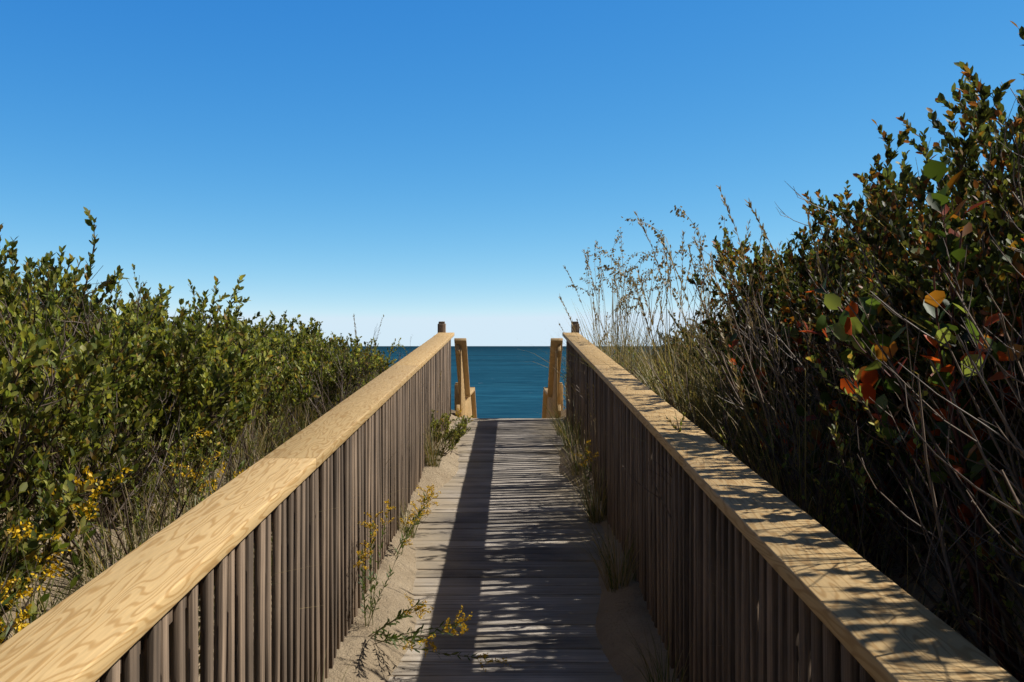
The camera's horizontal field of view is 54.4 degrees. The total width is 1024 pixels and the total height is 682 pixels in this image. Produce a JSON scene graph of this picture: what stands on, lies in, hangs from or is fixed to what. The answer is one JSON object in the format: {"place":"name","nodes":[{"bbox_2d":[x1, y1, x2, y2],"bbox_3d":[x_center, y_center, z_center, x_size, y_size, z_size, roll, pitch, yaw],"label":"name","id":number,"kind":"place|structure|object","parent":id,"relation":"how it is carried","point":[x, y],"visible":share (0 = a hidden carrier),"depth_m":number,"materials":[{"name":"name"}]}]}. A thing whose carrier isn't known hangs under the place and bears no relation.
{"place":"outdoors","nodes":[
{"label":"outdoors","id":0,"kind":"place"},
{"bbox_2d":[96,340,875,681],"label":"railing balusters","id":1,"kind":"object","parent":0,"point":[742,612],"visible":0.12,"depth_m":3.44,"materials":[{"name":"wood"}]},
{"bbox_2d":[0,333,1018,681],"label":"handrail","id":2,"kind":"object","parent":1,"relation":"on","point":[882,627],"depth_m":2.11,"materials":[{"name":"wood"}]},
{"bbox_2d":[349,346,660,417],"bbox_3d":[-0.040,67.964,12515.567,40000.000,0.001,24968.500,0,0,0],"label":"sea water","id":3,"kind":"structure","parent":0,"point":[508,381],"depth_m":220.99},
{"bbox_2d":[0,409,1023,681],"bbox_3d":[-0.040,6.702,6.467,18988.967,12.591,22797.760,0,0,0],"label":"sand ground","id":4,"kind":"structure","parent":0,"point":[622,613],"depth_m":4.39,"materials":[{"name":"sand"}]},
{"bbox_2d":[0,474,50,643],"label":"brush shrub","id":5,"kind":"object","parent":4,"relation":"on","point":[36,482],"visible":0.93,"depth_m":2.56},
{"bbox_2d":[0,337,63,457],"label":"shrub","id":6,"kind":"object","parent":4,"relation":"on","point":[53,346],"visible":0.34,"depth_m":4.25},
{"bbox_2d":[0,518,68,644],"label":"goldenrod plant","id":7,"kind":"object","parent":4,"relation":"on","point":[19,626],"visible":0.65,"depth_m":2.54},
{"bbox_2d":[0,433,93,639],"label":"shrub","id":8,"kind":"object","parent":4,"relation":"on","point":[54,518],"visible":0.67,"depth_m":2.90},
{"bbox_2d":[0,466,132,622],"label":"goldenrod plant","id":9,"kind":"object","parent":4,"relation":"on","point":[87,514],"visible":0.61,"depth_m":3.39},
{"bbox_2d":[0,500,145,643],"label":"grass clump","id":10,"kind":"object","parent":4,"relation":"on","point":[53,600],"visible":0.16,"depth_m":3.43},
{"bbox_2d":[0,302,158,540],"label":"shrub","id":11,"kind":"object","parent":4,"relation":"on","point":[86,360],"visible":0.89,"depth_m":3.60,"materials":[{"name":"plant"}]},
{"bbox_2d":[0,239,163,467],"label":"shrub","id":12,"kind":"object","parent":4,"relation":"on","point":[13,269],"visible":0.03,"depth_m":5.83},
{"bbox_2d":[0,288,166,499],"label":"shrub","id":13,"kind":"object","parent":4,"relation":"on","point":[132,348],"visible":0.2,"depth_m":4.38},
{"bbox_2d":[0,206,168,479],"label":"shrub","id":14,"kind":"object","parent":4,"relation":"on","point":[55,273],"visible":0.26,"depth_m":5.14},
{"bbox_2d":[0,263,175,485],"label":"brush shrub","id":15,"kind":"object","parent":4,"relation":"on","point":[34,296],"visible":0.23,"depth_m":4.94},
{"bbox_2d":[0,372,180,574],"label":"brush shrub","id":16,"kind":"object","parent":4,"relation":"on","point":[36,488],"visible":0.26,"depth_m":4.20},
{"bbox_2d":[45,477,175,580],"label":"grass clump","id":17,"kind":"object","parent":4,"relation":"on","point":[94,571],"visible":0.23,"depth_m":4.18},
{"bbox_2d":[19,290,215,379],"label":"shrub","id":18,"kind":"object","parent":4,"relation":"on","point":[203,312],"depth_m":6.61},
{"bbox_2d":[3,377,250,587],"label":"clump","id":19,"kind":"object","parent":4,"relation":"on","point":[101,540],"visible":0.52,"depth_m":3.88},
{"bbox_2d":[7,301,256,476],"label":"shrub","id":20,"kind":"object","parent":4,"relation":"on","point":[188,353],"visible":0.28,"depth_m":5.24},
{"bbox_2d":[77,479,194,564],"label":"grass clump","id":21,"kind":"object","parent":4,"relation":"on","point":[127,539],"visible":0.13,"depth_m":4.07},
{"bbox_2d":[0,306,279,524],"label":"shrub","id":22,"kind":"object","parent":4,"relation":"on","point":[231,378],"visible":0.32,"depth_m":4.84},
{"bbox_2d":[1,272,280,474],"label":"shrub","id":23,"kind":"object","parent":4,"relation":"on","point":[177,321],"visible":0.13,"depth_m":5.71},
{"bbox_2d":[1,274,285,474],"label":"shrub","id":24,"kind":"object","parent":4,"relation":"on","point":[272,345],"visible":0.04,"depth_m":6.05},
{"bbox_2d":[49,411,239,529],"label":"shrub","id":25,"kind":"object","parent":4,"relation":"on","point":[194,447],"visible":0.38,"depth_m":4.92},
{"bbox_2d":[81,421,221,532],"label":"grass clump","id":26,"kind":"object","parent":4,"relation":"on","point":[140,505],"visible":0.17,"depth_m":4.91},
{"bbox_2d":[0,488,324,673],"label":"grass clump","id":27,"kind":"object","parent":4,"relation":"on","point":[113,563],"visible":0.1,"depth_m":3.17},
{"bbox_2d":[77,358,268,491],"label":"shrub","id":28,"kind":"object","parent":4,"relation":"on","point":[240,413],"visible":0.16,"depth_m":5.76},
{"bbox_2d":[38,435,342,661],"bbox_3d":[-1.267,0.811,3.644,1.337,0.904,1.211,0,0,14],"label":"grass clump","id":29,"kind":"object","parent":4,"relation":"on","point":[135,537],"visible":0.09,"depth_m":3.75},
{"bbox_2d":[127,427,266,534],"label":"grass clump","id":30,"kind":"object","parent":4,"relation":"on","point":[186,492],"visible":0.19,"depth_m":4.67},
{"bbox_2d":[142,327,259,494],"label":"brush shrub","id":31,"kind":"object","parent":4,"relation":"on","point":[187,464],"visible":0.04,"depth_m":6.04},
{"bbox_2d":[169,428,247,582],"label":"goldenrod plant","id":32,"kind":"object","parent":4,"relation":"on","point":[208,434],"visible":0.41,"depth_m":4.40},
{"bbox_2d":[198,321,290,395],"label":"shrub","id":33,"kind":"object","parent":4,"relation":"on","point":[277,351],"visible":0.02,"depth_m":8.09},
{"bbox_2d":[202,310,286,353],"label":"shrub","id":34,"kind":"object","parent":4,"relation":"on","point":[252,330],"depth_m":9.17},
{"bbox_2d":[197,373,302,478],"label":"clump","id":35,"kind":"object","parent":4,"relation":"on","point":[253,439],"visible":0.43,"depth_m":6.04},
{"bbox_2d":[201,347,320,449],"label":"shrub","id":36,"kind":"object","parent":4,"relation":"on","point":[282,370],"visible":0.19,"depth_m":7.43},
{"bbox_2d":[219,316,314,358],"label":"shrub","id":37,"kind":"object","parent":4,"relation":"on","point":[262,328],"visible":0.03,"depth_m":10.15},
{"bbox_2d":[217,367,324,481],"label":"grass clump","id":38,"kind":"object","parent":4,"relation":"on","point":[248,446],"visible":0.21,"depth_m":6.55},
{"bbox_2d":[238,356,310,442],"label":"shrub","id":39,"kind":"object","parent":4,"relation":"on","point":[292,380],"visible":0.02,"depth_m":8.14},
{"bbox_2d":[228,389,324,468],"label":"grass clump","id":40,"kind":"object","parent":4,"relation":"on","point":[265,434],"visible":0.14,"depth_m":6.86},
{"bbox_2d":[253,394,301,448],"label":"brush shrub","id":41,"kind":"object","parent":4,"relation":"on","point":[291,435],"visible":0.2,"depth_m":7.25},
{"bbox_2d":[176,310,384,434],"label":"shrub","id":42,"kind":"object","parent":4,"relation":"on","point":[303,334],"visible":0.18,"depth_m":8.90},
{"bbox_2d":[248,331,339,428],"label":"shrub","id":43,"kind":"object","parent":4,"relation":"on","point":[283,349],"visible":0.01,"depth_m":9.04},
{"bbox_2d":[251,320,348,352],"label":"shrub","id":44,"kind":"object","parent":4,"relation":"on","point":[342,344],"visible":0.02,"depth_m":11.69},
{"bbox_2d":[259,353,368,438],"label":"grass clump","id":45,"kind":"object","parent":4,"relation":"on","point":[298,411],"visible":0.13,"depth_m":8.17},
{"bbox_2d":[250,333,389,434],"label":"shrub","id":46,"kind":"object","parent":4,"relation":"on","point":[334,386],"visible":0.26,"depth_m":8.49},
{"bbox_2d":[295,351,383,421],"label":"brush shrub","id":47,"kind":"object","parent":4,"relation":"on","point":[323,380],"visible":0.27,"depth_m":8.54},
{"bbox_2d":[256,323,428,429],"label":"clump","id":48,"kind":"object","parent":4,"relation":"on","point":[341,395],"visible":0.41,"depth_m":7.81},
{"bbox_2d":[335,336,403,377],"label":"shrub","id":49,"kind":"object","parent":4,"relation":"on","point":[390,353],"visible":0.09,"depth_m":12.06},
{"bbox_2d":[353,498,418,626],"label":"goldenrod plant","id":50,"kind":"object","parent":4,"relation":"on","point":[371,579],"visible":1,"depth_m":4.38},
{"bbox_2d":[397,494,436,537],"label":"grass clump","id":51,"kind":"object","parent":4,"relation":"on","point":[412,531],"visible":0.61,"depth_m":6.20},
{"bbox_2d":[394,485,440,555],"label":"goldenrod plant","id":52,"kind":"object","parent":4,"relation":"on","point":[420,514],"visible":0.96,"depth_m":5.63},
{"bbox_2d":[367,595,510,671],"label":"goldenrod plant","id":53,"kind":"object","parent":4,"relation":"on","point":[393,637],"visible":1,"depth_m":3.98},
{"bbox_2d":[423,371,466,467],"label":"grass clump","id":54,"kind":"object","parent":4,"relation":"on","point":[431,455],"visible":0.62,"depth_m":8.08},
{"bbox_2d":[430,410,472,455],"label":"shrub","id":55,"kind":"object","parent":4,"relation":"on","point":[460,433],"visible":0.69,"depth_m":8.64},
{"bbox_2d":[139,321,840,681],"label":"railing posts","id":56,"kind":"object","parent":4,"relation":"on","point":[141,655],"visible":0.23,"depth_m":2.25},
{"bbox_2d":[388,418,622,681],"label":"boardwalk deck","id":57,"kind":"structure","parent":4,"relation":"on","point":[507,563],"depth_m":5.52,"materials":[{"name":"wood"}]},
{"bbox_2d":[454,338,562,417],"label":"stair handrails","id":58,"kind":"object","parent":4,"relation":"on","point":[465,399],"visible":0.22,"depth_m":12.14,"materials":[{"name":"brown wood"}]},
{"bbox_2d":[539,397,580,447],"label":"grass clump","id":59,"kind":"object","parent":4,"relation":"on","point":[565,438],"visible":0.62,"depth_m":9.17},
{"bbox_2d":[536,406,591,475],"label":"grass clump","id":60,"kind":"object","parent":4,"relation":"on","point":[576,460],"visible":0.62,"depth_m":8.00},
{"bbox_2d":[549,382,608,523],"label":"grass clump","id":61,"kind":"object","parent":4,"relation":"on","point":[594,511],"visible":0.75,"depth_m":6.55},
{"bbox_2d":[567,499,640,592],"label":"grass clump","id":62,"kind":"object","parent":4,"relation":"on","point":[617,577],"visible":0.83,"depth_m":4.99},
{"bbox_2d":[520,250,692,391],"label":"grass clump","id":63,"kind":"object","parent":4,"relation":"on","point":[592,294],"visible":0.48,"depth_m":10.14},
{"bbox_2d":[566,261,652,401],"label":"sea oats plant","id":64,"kind":"object","parent":4,"relation":"on","point":[630,273],"visible":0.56,"depth_m":9.55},
{"bbox_2d":[584,247,637,358],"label":"sea oats plant","id":65,"kind":"object","parent":4,"relation":"on","point":[626,271],"visible":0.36,"depth_m":10.33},
{"bbox_2d":[580,241,645,360],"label":"sea oats plant","id":66,"kind":"object","parent":4,"relation":"on","point":[595,255],"visible":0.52,"depth_m":11.46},
{"bbox_2d":[572,252,654,392],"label":"sea oats plant","id":67,"kind":"object","parent":4,"relation":"on","point":[629,294],"visible":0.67,"depth_m":9.42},
{"bbox_2d":[553,347,682,420],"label":"clump","id":68,"kind":"object","parent":4,"relation":"on","point":[657,379],"visible":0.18,"depth_m":7.91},
{"bbox_2d":[580,267,673,377],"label":"grass clump","id":69,"kind":"object","parent":4,"relation":"on","point":[623,344],"visible":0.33,"depth_m":11.42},
{"bbox_2d":[596,234,665,367],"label":"sea oats plant","id":70,"kind":"object","parent":4,"relation":"on","point":[616,241],"visible":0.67,"depth_m":10.89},
{"bbox_2d":[577,245,718,397],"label":"grass clump","id":71,"kind":"object","parent":4,"relation":"on","point":[646,363],"visible":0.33,"depth_m":9.06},
{"bbox_2d":[598,227,699,375],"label":"sea oats plant","id":72,"kind":"object","parent":4,"relation":"on","point":[621,250],"visible":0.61,"depth_m":9.95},
{"bbox_2d":[607,608,693,681],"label":"grass clump","id":73,"kind":"object","parent":4,"relation":"on","point":[662,674],"visible":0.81,"depth_m":3.63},
{"bbox_2d":[576,279,725,431],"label":"grass clump","id":74,"kind":"object","parent":4,"relation":"on","point":[677,372],"visible":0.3,"depth_m":7.80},
{"bbox_2d":[555,211,770,443],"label":"grass clump","id":75,"kind":"object","parent":4,"relation":"on","point":[676,370],"visible":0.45,"depth_m":6.87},
{"bbox_2d":[577,231,750,410],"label":"grass clump","id":76,"kind":"object","parent":4,"relation":"on","point":[683,232],"visible":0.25,"depth_m":8.58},
{"bbox_2d":[616,251,712,405],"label":"grass clump","id":77,"kind":"object","parent":4,"relation":"on","point":[711,253],"visible":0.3,"depth_m":8.67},
{"bbox_2d":[638,323,704,371],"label":"shrub","id":78,"kind":"object","parent":4,"relation":"on","point":[670,341],"visible":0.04,"depth_m":11.56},
{"bbox_2d":[588,230,755,457],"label":"sea oats plant","id":79,"kind":"object","parent":4,"relation":"on","point":[663,261],"visible":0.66,"depth_m":6.21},
{"bbox_2d":[612,219,763,441],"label":"grass clump","id":80,"kind":"object","parent":4,"relation":"on","point":[697,234],"visible":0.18,"depth_m":7.62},
{"bbox_2d":[621,205,756,452],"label":"sea oats plant","id":81,"kind":"object","parent":4,"relation":"on","point":[683,213],"visible":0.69,"depth_m":6.67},
{"bbox_2d":[630,238,748,446],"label":"grass clump","id":82,"kind":"object","parent":4,"relation":"on","point":[683,289],"visible":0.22,"depth_m":6.96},
{"bbox_2d":[662,304,729,380],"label":"shrub","id":83,"kind":"object","parent":4,"relation":"on","point":[682,331],"visible":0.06,"depth_m":9.43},
{"bbox_2d":[636,236,756,441],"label":"grass clump","id":84,"kind":"object","parent":4,"relation":"on","point":[703,290],"visible":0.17,"depth_m":7.51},
{"bbox_2d":[667,342,727,406],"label":"shrub","id":85,"kind":"object","parent":4,"relation":"on","point":[680,357],"visible":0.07,"depth_m":8.68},
{"bbox_2d":[650,241,791,449],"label":"grass clump","id":86,"kind":"object","parent":4,"relation":"on","point":[714,379],"visible":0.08,"depth_m":6.74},
{"bbox_2d":[620,184,829,501],"bbox_3d":[1.332,0.076,5.211,1.831,1.790,2.046,0,0,-10],"label":"grass clump","id":87,"kind":"object","parent":4,"relation":"on","point":[741,253],"visible":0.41,"depth_m":5.21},
{"bbox_2d":[674,257,798,462],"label":"grass clump","id":88,"kind":"object","parent":4,"relation":"on","point":[744,272],"visible":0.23,"depth_m":5.77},
{"bbox_2d":[646,334,845,505],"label":"brush shrub","id":89,"kind":"object","parent":4,"relation":"on","point":[732,398],"visible":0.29,"depth_m":5.03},
{"bbox_2d":[688,227,805,444],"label":"shrub","id":90,"kind":"object","parent":4,"relation":"on","point":[786,268],"visible":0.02,"depth_m":6.55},
{"bbox_2d":[641,399,867,501],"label":"shrub","id":91,"kind":"object","parent":4,"relation":"on","point":[765,452],"visible":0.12,"depth_m":4.71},
{"bbox_2d":[625,252,928,542],"bbox_3d":[1.079,0.377,4.112,1.550,1.515,1.732,0,0,14],"label":"grass clump","id":92,"kind":"object","parent":4,"relation":"on","point":[775,478],"visible":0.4,"depth_m":4.05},
{"bbox_2d":[686,188,878,464],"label":"shrub","id":93,"kind":"object","parent":4,"relation":"on","point":[727,245],"visible":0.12,"depth_m":6.01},
{"bbox_2d":[691,199,902,532],"bbox_3d":[1.603,0.110,4.433,1.593,1.531,1.442,0,0,-30],"label":"grass clump","id":94,"kind":"object","parent":4,"relation":"on","point":[775,252],"visible":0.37,"depth_m":4.47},
{"bbox_2d":[725,300,871,522],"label":"shrub","id":95,"kind":"object","parent":4,"relation":"on","point":[794,332],"visible":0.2,"depth_m":5.04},
{"bbox_2d":[624,397,974,588],"bbox_3d":[1.090,0.723,3.831,1.308,1.048,0.742,0,0,12],"label":"clump","id":96,"kind":"object","parent":4,"relation":"on","point":[876,498],"visible":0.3,"depth_m":3.77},
{"bbox_2d":[699,190,909,487],"bbox_3d":[1.710,0.009,5.375,1.353,1.636,1.424,0,0,-1],"label":"shrub","id":97,"kind":"object","parent":4,"relation":"on","point":[805,246],"visible":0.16,"depth_m":5.33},
{"bbox_2d":[686,216,956,542],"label":"dry grass","id":98,"kind":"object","parent":4,"relation":"on","point":[784,390],"visible":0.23,"depth_m":4.30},
{"bbox_2d":[727,270,921,519],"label":"shrub","id":99,"kind":"object","parent":4,"relation":"on","point":[792,308],"visible":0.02,"depth_m":4.51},
{"bbox_2d":[722,404,932,574],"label":"grass clump","id":100,"kind":"object","parent":4,"relation":"on","point":[857,540],"visible":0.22,"depth_m":3.91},
{"bbox_2d":[774,259,902,506],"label":"shrub","id":101,"kind":"object","parent":4,"relation":"on","point":[817,340],"visible":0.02,"depth_m":5.03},
{"bbox_2d":[665,469,1023,681],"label":"grass clump","id":102,"kind":"object","parent":4,"relation":"on","point":[956,622],"visible":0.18,"depth_m":3.10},
{"bbox_2d":[744,225,1006,549],"bbox_3d":[1.482,0.174,3.923,1.240,1.254,1.033,0,0,-31],"label":"shrub","id":103,"kind":"object","parent":4,"relation":"on","point":[814,308],"visible":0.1,"depth_m":4.00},
{"bbox_2d":[776,113,987,477],"bbox_3d":[2.221,-0.188,5.214,1.673,2.024,1.761,0,0,17],"label":"shrub","id":104,"kind":"object","parent":4,"relation":"on","point":[923,149],"visible":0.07,"depth_m":5.15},
{"bbox_2d":[774,453,989,580],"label":"grass","id":105,"kind":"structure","parent":4,"relation":"on","point":[787,455],"depth_m":3.69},
{"bbox_2d":[778,159,1009,302],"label":"shrub","id":106,"kind":"object","parent":4,"relation":"on","point":[800,237],"visible":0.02,"depth_m":5.83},
{"bbox_2d":[766,197,1023,570],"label":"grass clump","id":107,"kind":"object","parent":4,"relation":"on","point":[992,487],"visible":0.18,"depth_m":3.25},
{"bbox_2d":[790,323,1005,577],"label":"shrub","id":108,"kind":"object","parent":4,"relation":"on","point":[826,397],"visible":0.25,"depth_m":3.89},
{"bbox_2d":[791,65,1023,560],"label":"shrub","id":109,"kind":"object","parent":4,"relation":"on","point":[901,191],"visible":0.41,"depth_m":3.33,"materials":[{"name":"plant"}]},
{"bbox_2d":[799,291,1023,678],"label":"bare branches","id":110,"kind":"object","parent":4,"relation":"on","point":[953,592],"visible":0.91,"depth_m":2.46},
{"bbox_2d":[801,158,1023,681],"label":"shrub","id":111,"kind":"object","parent":4,"relation":"on","point":[848,326],"visible":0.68,"depth_m":2.78,"materials":[{"name":"plant"}]},
{"bbox_2d":[817,349,1018,552],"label":"grass clump","id":112,"kind":"object","parent":4,"relation":"on","point":[951,527],"visible":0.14,"depth_m":3.72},
{"bbox_2d":[828,392,1023,637],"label":"brush shrub","id":113,"kind":"object","parent":4,"relation":"on","point":[945,614],"visible":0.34,"depth_m":3.26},
{"bbox_2d":[837,239,1023,603],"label":"bare branches","id":114,"kind":"object","parent":4,"relation":"on","point":[999,554],"visible":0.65,"depth_m":2.65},
{"bbox_2d":[861,285,1023,658],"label":"bare branches","id":115,"kind":"object","parent":4,"relation":"on","point":[1016,445],"visible":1,"depth_m":1.95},
{"bbox_2d":[875,61,1023,492],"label":"shrub","id":116,"kind":"object","parent":4,"relation":"on","point":[1017,123],"visible":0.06,"depth_m":3.86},
{"bbox_2d":[881,88,1023,465],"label":"shrub","id":117,"kind":"object","parent":4,"relation":"on","point":[996,189],"visible":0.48,"depth_m":3.00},
{"bbox_2d":[907,445,1023,660],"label":"grass clump","id":118,"kind":"object","parent":4,"relation":"on","point":[1015,591],"visible":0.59,"depth_m":2.55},
{"bbox_2d":[951,21,1023,295],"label":"shrub","id":119,"kind":"object","parent":4,"relation":"on","point":[1021,35],"visible":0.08,"depth_m":3.66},
{"bbox_2d":[967,124,1023,411],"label":"shrub","id":120,"kind":"object","parent":4,"relation":"on","point":[1016,227],"visible":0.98,"depth_m":2.24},
{"bbox_2d":[0,0,1023,345],"label":"sky","id":121,"kind":"structure","parent":0,"point":[418,164],"materials":[{"name":"blue"}]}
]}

